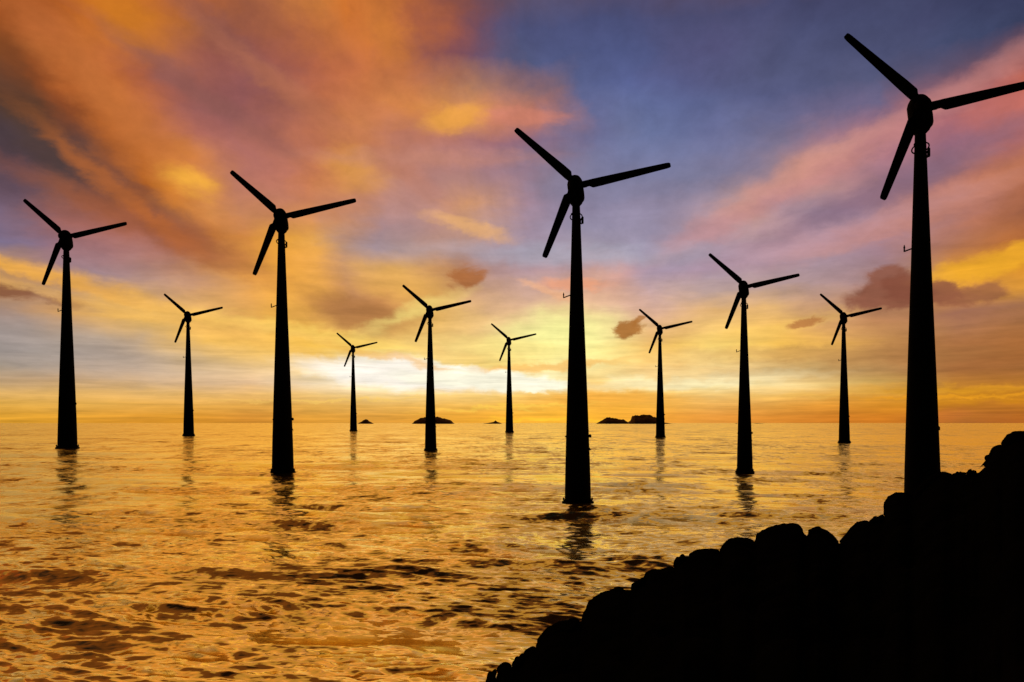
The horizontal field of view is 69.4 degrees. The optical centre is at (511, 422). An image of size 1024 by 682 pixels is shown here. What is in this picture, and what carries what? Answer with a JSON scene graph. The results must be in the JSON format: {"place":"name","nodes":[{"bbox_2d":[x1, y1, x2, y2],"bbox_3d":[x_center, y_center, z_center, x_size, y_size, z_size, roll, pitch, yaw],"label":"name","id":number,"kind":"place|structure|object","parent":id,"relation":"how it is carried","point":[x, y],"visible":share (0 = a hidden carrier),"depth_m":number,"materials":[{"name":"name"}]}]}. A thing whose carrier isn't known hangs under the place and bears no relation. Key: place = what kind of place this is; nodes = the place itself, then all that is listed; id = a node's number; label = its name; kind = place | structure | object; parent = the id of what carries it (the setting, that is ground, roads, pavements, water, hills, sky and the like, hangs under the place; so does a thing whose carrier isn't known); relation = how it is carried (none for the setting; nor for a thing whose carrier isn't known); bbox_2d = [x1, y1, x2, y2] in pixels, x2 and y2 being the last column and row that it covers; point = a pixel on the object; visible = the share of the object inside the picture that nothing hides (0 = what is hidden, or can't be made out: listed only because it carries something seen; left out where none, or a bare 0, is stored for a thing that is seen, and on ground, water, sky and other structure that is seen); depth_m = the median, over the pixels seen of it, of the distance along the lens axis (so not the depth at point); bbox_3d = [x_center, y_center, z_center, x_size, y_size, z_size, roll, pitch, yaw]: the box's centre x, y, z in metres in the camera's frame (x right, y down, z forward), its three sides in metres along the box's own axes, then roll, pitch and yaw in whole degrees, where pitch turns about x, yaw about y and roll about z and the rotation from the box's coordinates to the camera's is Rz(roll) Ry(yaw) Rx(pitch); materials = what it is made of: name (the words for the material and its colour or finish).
{"place":"outdoors","nodes":[
{"label":"outdoors","id":0,"kind":"place"},
{"bbox_2d":[412,422,453,423],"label":"island","id":1,"kind":"structure","parent":0,"point":[436,423],"depth_m":4905.63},
{"bbox_2d":[413,417,452,423],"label":"island trees","id":2,"kind":"object","parent":1,"relation":"on","point":[438,419],"visible":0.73,"depth_m":4928.82,"materials":[{"name":"black plant"}]},
{"bbox_2d":[0,423,1023,681],"bbox_3d":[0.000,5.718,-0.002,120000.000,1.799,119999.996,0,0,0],"label":"sea","id":3,"kind":"structure","parent":0,"point":[222,553],"depth_m":42.43,"materials":[{"name":"orange liquid"}]},
{"bbox_2d":[23,199,126,448],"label":"wind turbine","id":4,"kind":"object","parent":3,"relation":"in","point":[67,427],"visible":0.98,"depth_m":177.66,"materials":[{"name":"metal"}]},
{"bbox_2d":[164,293,222,435],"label":"wind turbine","id":5,"kind":"object","parent":3,"relation":"in","point":[188,426],"visible":0.98,"depth_m":349.94,"materials":[{"name":"metal"}]},
{"bbox_2d":[230,170,355,473],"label":"wind turbine","id":6,"kind":"object","parent":3,"relation":"in","point":[282,448],"visible":0.99,"depth_m":88.53,"materials":[{"name":"metal"}]},
{"bbox_2d":[336,333,376,430],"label":"wind turbine","id":7,"kind":"object","parent":3,"relation":"in","point":[353,420],"visible":0.94,"depth_m":545.09,"materials":[{"name":"metal"}]},
{"bbox_2d":[402,285,470,450],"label":"wind turbine","id":8,"kind":"object","parent":3,"relation":"in","point":[430,431],"visible":0.98,"depth_m":160.54,"materials":[{"name":"metal"}]},
{"bbox_2d":[491,323,535,431],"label":"wind turbine","id":9,"kind":"object","parent":3,"relation":"in","point":[509,418],"visible":0.97,"depth_m":468.25,"materials":[{"name":"metal"}]},
{"bbox_2d":[514,128,670,503],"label":"wind turbine","id":10,"kind":"object","parent":3,"relation":"in","point":[577,475],"visible":0.97,"depth_m":55.38,"materials":[{"name":"metal"}]},
{"bbox_2d":[639,309,691,437],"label":"wind turbine","id":11,"kind":"object","parent":3,"relation":"in","point":[660,425],"visible":1,"depth_m":304.98,"materials":[{"name":"metal"}]},
{"bbox_2d":[709,253,799,473],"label":"wind turbine","id":12,"kind":"object","parent":3,"relation":"in","point":[744,453],"visible":0.99,"depth_m":90.52,"materials":[{"name":"metal"}]},
{"bbox_2d":[820,294,881,442],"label":"wind turbine","id":13,"kind":"object","parent":3,"relation":"in","point":[844,430],"visible":0.98,"depth_m":223.10,"materials":[{"name":"metal"}]},
{"bbox_2d":[844,33,1023,495],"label":"wind turbine","id":14,"kind":"object","parent":3,"relation":"in","point":[922,453],"visible":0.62,"depth_m":48.65,"materials":[{"name":"metal"}]},
{"bbox_2d":[0,0,1023,422],"label":"sky","id":15,"kind":"structure","parent":0,"point":[780,140],"materials":[{"name":"orange"}]},
{"bbox_2d":[596,423,626,423],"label":"island","id":16,"kind":"structure","parent":0,"point":[611,423],"depth_m":5022.43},
{"bbox_2d":[598,417,627,423],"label":"island trees","id":17,"kind":"object","parent":16,"relation":"on","point":[609,420],"visible":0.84,"depth_m":5041.74,"materials":[{"name":"black plant"}]},
{"bbox_2d":[629,422,670,423],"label":"island","id":18,"kind":"structure","parent":0,"point":[645,423],"depth_m":4895.79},
{"bbox_2d":[627,414,668,423],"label":"island trees","id":19,"kind":"object","parent":18,"relation":"on","point":[643,418],"visible":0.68,"depth_m":4925.57,"materials":[{"name":"black plant"}]},
{"bbox_2d":[495,441,1023,681],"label":"rocky bank","id":20,"kind":"structure","parent":0,"point":[927,585],"depth_m":10.70,"materials":[{"name":"black stone"}]},
{"bbox_2d":[485,669,496,681],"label":"boulder","id":21,"kind":"object","parent":20,"relation":"on","point":[491,676],"visible":1,"depth_m":14.04,"materials":[{"name":"black stone"}]},
{"bbox_2d":[497,662,511,671],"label":"boulder","id":22,"kind":"object","parent":20,"relation":"on","point":[501,665],"visible":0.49,"depth_m":14.77,"materials":[{"name":"black stone"}]},
{"bbox_2d":[512,653,523,668],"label":"boulder","id":23,"kind":"object","parent":20,"relation":"on","point":[516,663],"visible":1,"depth_m":14.45,"materials":[{"name":"black stone"}]},
{"bbox_2d":[522,646,535,658],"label":"boulder","id":24,"kind":"object","parent":20,"relation":"on","point":[527,650],"visible":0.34,"depth_m":15.09,"materials":[{"name":"black stone"}]},
{"bbox_2d":[536,618,581,647],"bbox_3d":[0.962,4.405,15.056,0.963,0.834,0.920,0,0,0],"label":"boulder","id":25,"kind":"object","parent":20,"relation":"on","point":[570,625],"visible":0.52,"depth_m":14.88,"materials":[{"name":"black stone"}]},
{"bbox_2d":[581,586,624,618],"bbox_3d":[2.022,4.032,16.049,1.024,0.979,0.741,0,0,0],"label":"boulder","id":26,"kind":"object","parent":20,"relation":"on","point":[618,588],"visible":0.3,"depth_m":15.97,"materials":[{"name":"black stone"}]},
{"bbox_2d":[631,577,645,589],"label":"boulder","id":27,"kind":"object","parent":20,"relation":"on","point":[638,583],"visible":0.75,"depth_m":15.96,"materials":[{"name":"black stone"}]},
{"bbox_2d":[644,566,673,578],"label":"boulder","id":28,"kind":"object","parent":20,"relation":"on","point":[662,569],"visible":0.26,"depth_m":16.77,"materials":[{"name":"black stone"}]},
{"bbox_2d":[673,554,685,566],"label":"boulder","id":29,"kind":"object","parent":20,"relation":"on","point":[680,559],"visible":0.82,"depth_m":16.51,"materials":[{"name":"black stone"}]},
{"bbox_2d":[689,548,719,555],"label":"boulder","id":30,"kind":"object","parent":20,"relation":"on","point":[705,549],"visible":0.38,"depth_m":17.47,"materials":[{"name":"black stone"}]},
{"bbox_2d":[720,537,754,550],"bbox_3d":[5.370,3.038,17.630,0.802,0.633,0.729,0,0,0],"label":"boulder","id":31,"kind":"object","parent":20,"relation":"on","point":[747,542],"visible":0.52,"depth_m":17.43,"materials":[{"name":"black stone"}]},
{"bbox_2d":[754,523,805,541],"bbox_3d":[6.768,3.038,18.642,1.242,1.048,1.213,0,0,0],"label":"boulder","id":32,"kind":"object","parent":20,"relation":"on","point":[782,524],"visible":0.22,"depth_m":18.55,"materials":[{"name":"black stone"}]},
{"bbox_2d":[807,526,838,545],"bbox_3d":[7.648,2.890,18.208,0.740,0.676,0.792,0,0,0],"label":"boulder","id":33,"kind":"object","parent":20,"relation":"on","point":[827,534],"visible":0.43,"depth_m":18.01,"materials":[{"name":"black stone"}]},
{"bbox_2d":[839,520,868,542],"bbox_3d":[8.628,2.803,18.551,0.745,0.744,0.688,0,0,0],"label":"boulder","id":34,"kind":"object","parent":20,"relation":"on","point":[850,529],"visible":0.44,"depth_m":18.44,"materials":[{"name":"black stone"}]},
{"bbox_2d":[869,514,883,523],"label":"boulder","id":35,"kind":"object","parent":20,"relation":"on","point":[876,519],"visible":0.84,"depth_m":17.92,"materials":[{"name":"black stone"}]},
{"bbox_2d":[883,492,912,514],"bbox_3d":[9.645,2.092,18.424,0.692,0.736,0.654,0,0,0],"label":"boulder","id":36,"kind":"object","parent":20,"relation":"on","point":[892,495],"visible":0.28,"depth_m":18.40,"materials":[{"name":"black stone"}]},
{"bbox_2d":[952,471,965,475],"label":"boulder","id":37,"kind":"object","parent":20,"relation":"on","point":[956,473],"visible":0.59,"depth_m":16.91,"materials":[{"name":"black stone"}]},
{"bbox_2d":[966,469,976,476],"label":"boulder","id":38,"kind":"object","parent":20,"relation":"on","point":[970,472],"visible":0.94,"depth_m":16.20,"materials":[{"name":"black stone"}]},
{"bbox_2d":[980,445,1000,466],"bbox_3d":[10.583,0.742,16.282,0.504,0.536,0.489,0,0,33],"label":"boulder","id":39,"kind":"object","parent":20,"relation":"on","point":[986,457],"visible":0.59,"depth_m":16.16,"materials":[{"name":"black stone"}]},
{"bbox_2d":[1001,431,1023,449],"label":"boulder","id":40,"kind":"object","parent":20,"relation":"on","point":[1011,438],"visible":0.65,"depth_m":14.94,"materials":[{"name":"black stone"}]}
]}

